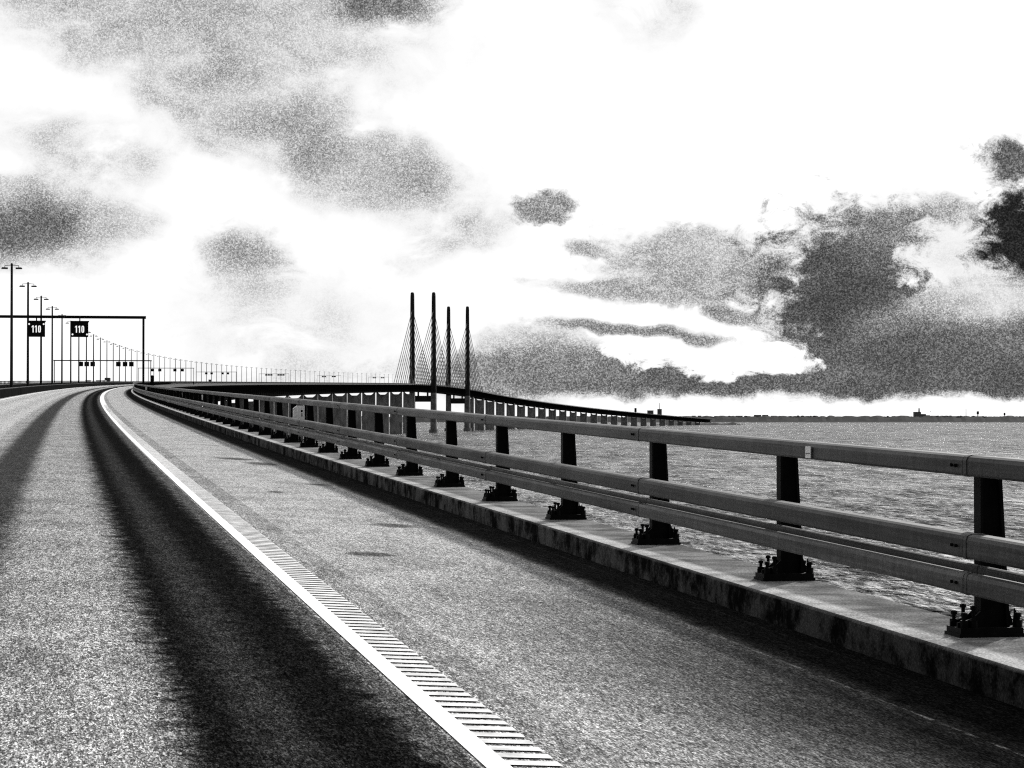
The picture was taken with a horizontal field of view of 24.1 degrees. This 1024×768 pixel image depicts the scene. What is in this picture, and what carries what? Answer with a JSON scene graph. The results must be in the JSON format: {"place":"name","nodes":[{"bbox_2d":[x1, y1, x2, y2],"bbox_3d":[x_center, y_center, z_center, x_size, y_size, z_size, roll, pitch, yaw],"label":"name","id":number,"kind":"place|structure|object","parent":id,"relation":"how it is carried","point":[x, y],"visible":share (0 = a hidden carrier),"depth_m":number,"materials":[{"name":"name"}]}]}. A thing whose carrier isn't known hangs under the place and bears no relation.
{"place":"outdoors","nodes":[
{"label":"outdoors","id":0,"kind":"place"},
{"bbox_2d":[0,383,1023,767],"bbox_3d":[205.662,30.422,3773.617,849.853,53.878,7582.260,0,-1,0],"label":"road","id":1,"kind":"structure","parent":0,"point":[152,615],"depth_m":14.66,"materials":[{"name":"grey asphalt"}]},
{"bbox_2d":[1,263,21,387],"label":"lamp post","id":2,"kind":"object","parent":1,"relation":"on","point":[11,334],"visible":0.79,"depth_m":231.48,"materials":[{"name":"metal"}]},
{"bbox_2d":[19,282,36,385],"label":"lamp post","id":3,"kind":"object","parent":1,"relation":"on","point":[27,283],"visible":0.75,"depth_m":276.16,"materials":[{"name":"metal"}]},
{"bbox_2d":[34,296,48,384],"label":"lamp post","id":4,"kind":"object","parent":1,"relation":"on","point":[41,340],"visible":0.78,"depth_m":320.84,"materials":[{"name":"metal"}]},
{"bbox_2d":[46,306,58,384],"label":"lamp post","id":5,"kind":"object","parent":1,"relation":"on","point":[52,346],"visible":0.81,"depth_m":365.56,"materials":[{"name":"metal"}]},
{"bbox_2d":[61,314,65,383],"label":"lamp post","id":6,"kind":"object","parent":1,"relation":"on","point":[62,350],"visible":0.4,"depth_m":410.27,"materials":[{"name":"metal"}]},
{"bbox_2d":[66,321,70,383],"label":"lamp post","id":7,"kind":"object","parent":1,"relation":"on","point":[70,351],"visible":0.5,"depth_m":454.93,"materials":[{"name":"metal"}]},
{"bbox_2d":[78,337,78,382],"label":"lamp post","id":8,"kind":"object","parent":1,"relation":"on","point":[78,359],"visible":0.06,"depth_m":499.62,"materials":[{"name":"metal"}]},
{"bbox_2d":[86,331,90,382],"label":"lamp post","id":9,"kind":"object","parent":1,"relation":"on","point":[86,357],"visible":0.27,"depth_m":544.33,"materials":[{"name":"metal"}]},
{"bbox_2d":[91,334,97,382],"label":"lamp post","id":10,"kind":"object","parent":1,"relation":"on","point":[93,356],"visible":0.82,"depth_m":589.03,"materials":[{"name":"metal"}]},
{"bbox_2d":[97,337,103,382],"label":"lamp post","id":11,"kind":"object","parent":1,"relation":"on","point":[100,358],"visible":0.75,"depth_m":633.73,"materials":[{"name":"metal"}]},
{"bbox_2d":[104,341,106,382],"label":"lamp post","id":12,"kind":"object","parent":1,"relation":"on","point":[106,365],"visible":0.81,"depth_m":678.42,"materials":[{"name":"metal"}]},
{"bbox_2d":[110,343,116,382],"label":"lamp post","id":13,"kind":"object","parent":1,"relation":"on","point":[113,359],"visible":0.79,"depth_m":723.16,"materials":[{"name":"metal"}]},
{"bbox_2d":[116,345,121,381],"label":"lamp post","id":14,"kind":"object","parent":1,"relation":"on","point":[119,361],"visible":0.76,"depth_m":767.80,"materials":[{"name":"metal"}]},
{"bbox_2d":[122,347,127,381],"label":"lamp post","id":15,"kind":"object","parent":1,"relation":"on","point":[125,361],"visible":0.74,"depth_m":812.49,"materials":[{"name":"metal"}]},
{"bbox_2d":[146,353,150,381],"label":"lamp post","id":16,"kind":"object","parent":1,"relation":"on","point":[148,366],"visible":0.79,"depth_m":991.32,"materials":[{"name":"metal"}]},
{"bbox_2d":[0,382,400,398],"bbox_3d":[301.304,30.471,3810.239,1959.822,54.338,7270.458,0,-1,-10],"label":"median barrier","id":17,"kind":"object","parent":1,"relation":"on","point":[10,392],"visible":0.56,"depth_m":316.99,"materials":[{"name":"metal"}]},
{"bbox_2d":[0,381,427,388],"bbox_3d":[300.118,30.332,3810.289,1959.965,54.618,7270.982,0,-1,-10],"label":"median barrier","id":18,"kind":"object","parent":1,"relation":"on","point":[19,385],"visible":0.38,"depth_m":369.91,"materials":[{"name":"metal"}]},
{"bbox_2d":[1,383,512,767],"bbox_3d":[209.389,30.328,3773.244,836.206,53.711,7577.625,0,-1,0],"label":"road marking","id":19,"kind":"structure","parent":1,"relation":"on","point":[483,753],"depth_m":13.94,"materials":[{"name":"paint"}]},
{"bbox_2d":[101,386,561,765],"bbox_3d":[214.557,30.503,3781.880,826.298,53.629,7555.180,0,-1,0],"label":"road marking","id":20,"kind":"object","parent":1,"relation":"on","point":[236,521],"visible":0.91,"depth_m":14.05,"materials":[{"name":"paint"}]},
{"bbox_2d":[131,383,1023,708],"bbox_3d":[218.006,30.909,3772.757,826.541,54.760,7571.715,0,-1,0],"label":"kerb","id":21,"kind":"structure","parent":1,"relation":"on","point":[915,639],"depth_m":18.67,"materials":[{"name":"concrete"}]},
{"bbox_2d":[0,315,145,384],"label":"sign gantry","id":22,"kind":"object","parent":21,"relation":"on","point":[36,328],"visible":0.98,"depth_m":242.65,"materials":[{"name":"metal"}]},
{"bbox_2d":[53,360,151,381],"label":"sign gantry","id":23,"kind":"object","parent":21,"relation":"on","point":[118,363],"visible":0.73,"depth_m":654.28,"materials":[{"name":"metal"}]},
{"bbox_2d":[150,375,153,385],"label":"control cabinet","id":24,"kind":"object","parent":21,"relation":"on","point":[151,380],"visible":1,"depth_m":655.50,"materials":[{"name":"metal"}]},
{"bbox_2d":[138,368,193,384],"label":"sign gantry","id":25,"kind":"object","parent":21,"relation":"on","point":[152,369],"visible":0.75,"depth_m":1139.60,"materials":[{"name":"metal"}]},
{"bbox_2d":[293,405,306,440],"bbox_3d":[-5.202,0.986,58.812,0.320,0.950,0.225,0,-1,-10],"label":"sign","id":26,"kind":"object","parent":21,"relation":"on","point":[299,412],"visible":0.61,"depth_m":58.71,"materials":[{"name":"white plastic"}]},
{"bbox_2d":[133,381,1023,637],"bbox_3d":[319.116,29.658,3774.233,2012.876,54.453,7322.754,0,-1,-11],"label":"bridge guardrail","id":27,"kind":"object","parent":21,"relation":"on","point":[990,583],"visible":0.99,"depth_m":19.57,"materials":[{"name":"metal"}]},
{"bbox_2d":[805,446,810,457],"bbox_3d":[2.144,0.494,17.380,0.009,0.085,0.120,0,-1,-11],"label":"rail marker","id":28,"kind":"object","parent":27,"relation":"attached to","point":[807,451],"visible":1,"depth_m":17.37,"materials":[{"name":"white plastic"}]},
{"bbox_3d":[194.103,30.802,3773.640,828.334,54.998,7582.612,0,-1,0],"label":"kerb","id":29,"kind":"structure","parent":1,"relation":"on","visible":0},
{"bbox_2d":[0,381,330,383],"bbox_3d":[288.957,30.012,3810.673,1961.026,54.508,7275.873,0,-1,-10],"label":"edge railing","id":30,"kind":"object","parent":29,"relation":"on","point":[14,382],"visible":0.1,"depth_m":545.36,"materials":[{"name":"metal"}]},
{"bbox_2d":[0,0,1023,416],"label":"sky","id":31,"kind":"structure","parent":0,"point":[697,208],"materials":[{"name":"white"}]},
{"bbox_2d":[315,422,1023,626],"bbox_3d":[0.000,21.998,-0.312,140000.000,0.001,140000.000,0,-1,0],"label":"sea","id":32,"kind":"structure","parent":0,"point":[935,499],"depth_m":902.66,"materials":[{"name":"liquid"}]},
{"bbox_2d":[171,292,711,440],"bbox_3d":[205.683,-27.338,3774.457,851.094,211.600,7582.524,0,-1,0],"label":"cable stayed bridge","id":33,"kind":"structure","parent":32,"relation":"in","point":[364,420],"depth_m":3556.81,"materials":[{"name":"concrete"}]},
{"bbox_2d":[656,422,744,424],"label":"island","id":34,"kind":"structure","parent":0,"point":[693,423],"depth_m":7586.56,"materials":[{"name":"grey"}]},
{"bbox_2d":[389,415,1023,421],"bbox_3d":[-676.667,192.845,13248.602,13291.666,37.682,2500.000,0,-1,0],"label":"shore","id":35,"kind":"structure","parent":0,"point":[829,418],"depth_m":12086.36,"materials":[{"name":"grey"}]},
{"bbox_2d":[657,403,661,414],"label":"tower block","id":36,"kind":"structure","parent":35,"relation":"on","point":[659,410],"depth_m":12329.31,"materials":[{"name":"grey concrete"}]},
{"bbox_2d":[525,415,1023,417],"bbox_3d":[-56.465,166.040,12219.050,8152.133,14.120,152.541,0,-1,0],"label":"woods","id":37,"kind":"object","parent":35,"relation":"on","point":[797,416],"visible":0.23,"depth_m":12193.32,"materials":[{"name":"black plant"}]},
{"bbox_2d":[913,408,930,416],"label":"power station","id":38,"kind":"object","parent":35,"relation":"on","point":[918,413],"visible":0.84,"depth_m":12329.99,"materials":[{"name":"grey"}]}
]}

